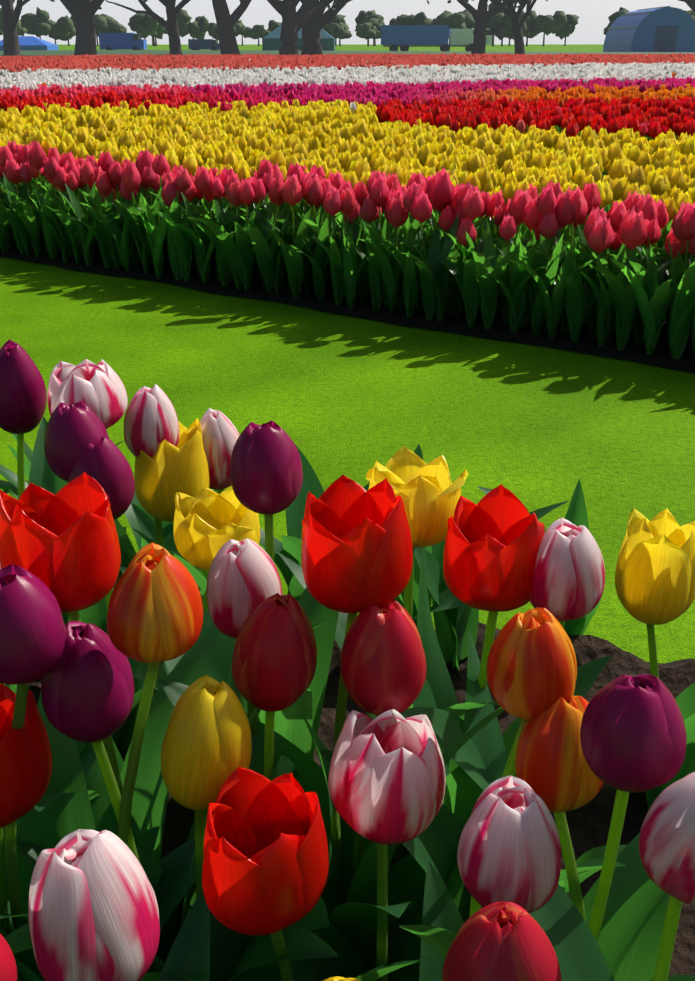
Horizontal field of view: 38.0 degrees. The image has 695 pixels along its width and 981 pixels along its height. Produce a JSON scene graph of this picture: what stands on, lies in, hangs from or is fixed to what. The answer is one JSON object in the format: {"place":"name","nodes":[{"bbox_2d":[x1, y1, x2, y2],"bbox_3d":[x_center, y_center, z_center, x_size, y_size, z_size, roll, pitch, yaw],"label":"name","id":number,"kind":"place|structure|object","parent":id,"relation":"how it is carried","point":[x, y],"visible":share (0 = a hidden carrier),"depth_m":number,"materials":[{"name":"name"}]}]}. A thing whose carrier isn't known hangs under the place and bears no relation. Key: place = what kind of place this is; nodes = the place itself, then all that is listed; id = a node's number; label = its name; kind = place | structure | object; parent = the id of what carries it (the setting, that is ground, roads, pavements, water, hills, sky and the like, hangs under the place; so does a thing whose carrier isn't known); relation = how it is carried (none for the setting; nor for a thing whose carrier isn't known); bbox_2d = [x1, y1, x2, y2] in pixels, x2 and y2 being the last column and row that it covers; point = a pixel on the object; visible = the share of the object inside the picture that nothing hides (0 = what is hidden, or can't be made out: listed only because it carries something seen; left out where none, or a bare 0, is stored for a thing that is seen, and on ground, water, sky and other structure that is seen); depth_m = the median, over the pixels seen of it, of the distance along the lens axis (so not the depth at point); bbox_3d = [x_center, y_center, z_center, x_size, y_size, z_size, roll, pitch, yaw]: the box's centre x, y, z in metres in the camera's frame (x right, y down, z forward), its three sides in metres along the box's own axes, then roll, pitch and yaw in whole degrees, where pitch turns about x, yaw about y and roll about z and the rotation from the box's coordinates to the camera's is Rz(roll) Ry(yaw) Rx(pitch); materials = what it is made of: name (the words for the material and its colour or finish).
{"place":"outdoors","nodes":[
{"label":"outdoors","id":0,"kind":"place"},
{"bbox_2d":[0,0,690,43],"bbox_3d":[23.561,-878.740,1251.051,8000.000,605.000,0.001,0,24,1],"label":"sky","id":1,"kind":"structure","parent":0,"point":[593,21],"depth_m":1356.29,"materials":[{"name":"white"}]},
{"bbox_2d":[0,44,694,662],"bbox_3d":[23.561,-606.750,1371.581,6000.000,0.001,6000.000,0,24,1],"label":"lawn","id":2,"kind":"structure","parent":0,"point":[528,426],"depth_m":3.04,"materials":[{"name":"green plant"}]},
{"bbox_2d":[0,0,54,54],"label":"tree","id":3,"kind":"object","parent":2,"relation":"on","point":[10,16],"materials":[{"name":"plant"}]},
{"bbox_2d":[0,36,58,50],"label":"blue tent","id":4,"kind":"object","parent":2,"relation":"on","point":[30,43],"depth_m":115.77,"materials":[{"name":"paint"}]},
{"bbox_2d":[98,33,146,49],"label":"blue van","id":5,"kind":"object","parent":2,"relation":"on","point":[115,41],"depth_m":116.22,"materials":[{"name":"paint"}]},
{"bbox_2d":[99,0,190,54],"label":"tree","id":6,"kind":"object","parent":2,"relation":"on","point":[170,24],"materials":[{"name":"plant"}]},
{"bbox_2d":[188,39,219,49],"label":"van","id":7,"kind":"object","parent":2,"relation":"on","point":[199,44],"depth_m":116.19,"materials":[{"name":"paint"}]},
{"bbox_2d":[262,25,334,50],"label":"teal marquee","id":8,"kind":"object","parent":2,"relation":"on","point":[271,41],"depth_m":114.34,"materials":[{"name":"fabric"}]},
{"bbox_2d":[39,28,565,45],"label":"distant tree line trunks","id":9,"kind":"object","parent":2,"relation":"on","point":[154,41],"depth_m":423.65,"materials":[{"name":"brown plant"}]},
{"bbox_2d":[0,2,694,40],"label":"trees","id":10,"kind":"object","parent":9,"relation":"on","point":[560,24],"depth_m":420.51,"materials":[{"name":"green plant"}]},
{"bbox_2d":[267,0,340,54],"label":"tree","id":11,"kind":"object","parent":2,"relation":"on","point":[294,22],"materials":[{"name":"plant"}]},
{"bbox_2d":[300,0,351,54],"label":"tree","id":12,"kind":"object","parent":2,"relation":"on","point":[313,28],"depth_m":64.89,"materials":[{"name":"plant"}]},
{"bbox_2d":[28,622,694,975],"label":"soil bed","id":13,"kind":"object","parent":2,"relation":"on","point":[588,823],"depth_m":1.35,"materials":[{"name":"brown soil"}]},
{"bbox_2d":[381,25,491,50],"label":"truck","id":14,"kind":"object","parent":2,"relation":"on","point":[402,37],"depth_m":115.25,"materials":[{"name":"paint"}]},
{"bbox_2d":[427,0,529,53],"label":"tree","id":15,"kind":"object","parent":2,"relation":"on","point":[481,14],"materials":[{"name":"plant"}]},
{"bbox_2d":[447,0,547,53],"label":"tree","id":16,"kind":"object","parent":2,"relation":"on","point":[514,16],"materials":[{"name":"plant"}]},
{"bbox_2d":[603,6,694,51],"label":"arched barn","id":17,"kind":"structure","parent":2,"relation":"on","point":[665,29],"depth_m":109.78,"materials":[{"name":"paint"}]},
{"bbox_2d":[0,241,694,371],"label":"bed soil","id":18,"kind":"structure","parent":0,"point":[661,356],"depth_m":3.87,"materials":[{"name":"brown soil"}]},
{"bbox_2d":[60,0,103,54],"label":"tree","id":19,"kind":"object","parent":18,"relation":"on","point":[82,12],"depth_m":56.63,"materials":[{"name":"plant"}]},
{"bbox_2d":[212,0,250,54],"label":"tree","id":20,"kind":"object","parent":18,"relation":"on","point":[226,21],"depth_m":53.20,"materials":[{"name":"plant"}]},
{"bbox_2d":[0,130,694,358],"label":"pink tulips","id":21,"kind":"object","parent":18,"relation":"on","point":[567,278],"visible":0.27,"depth_m":3.88,"materials":[{"name":"green plant"}]},
{"bbox_2d":[0,112,694,258],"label":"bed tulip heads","id":22,"kind":"object","parent":21,"relation":"on","point":[396,173],"visible":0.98,"depth_m":4.54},
{"bbox_2d":[379,113,676,141],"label":"tulip greens","id":23,"kind":"object","parent":18,"relation":"on","point":[559,129],"depth_m":7.80,"materials":[{"name":"green plant"}]},
{"bbox_2d":[0,71,694,137],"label":"red tulips","id":24,"kind":"object","parent":23,"relation":"on","point":[563,101],"visible":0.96,"depth_m":9.45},
{"bbox_2d":[678,0,694,12],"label":"tree","id":25,"kind":"object","parent":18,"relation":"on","point":[690,4],"depth_m":62.13,"materials":[{"name":"grey plant"}]},
{"bbox_2d":[0,50,694,56],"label":"field","id":26,"kind":"structure","parent":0,"point":[101,52],"depth_m":82.79,"materials":[{"name":"green plant"}]},
{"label":"tulip greens","id":27,"kind":"structure","parent":0,"visible":0},
{"bbox_2d":[0,52,694,78],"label":"white tulips","id":28,"kind":"object","parent":27,"relation":"on","point":[582,65],"visible":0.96,"depth_m":24.25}
]}

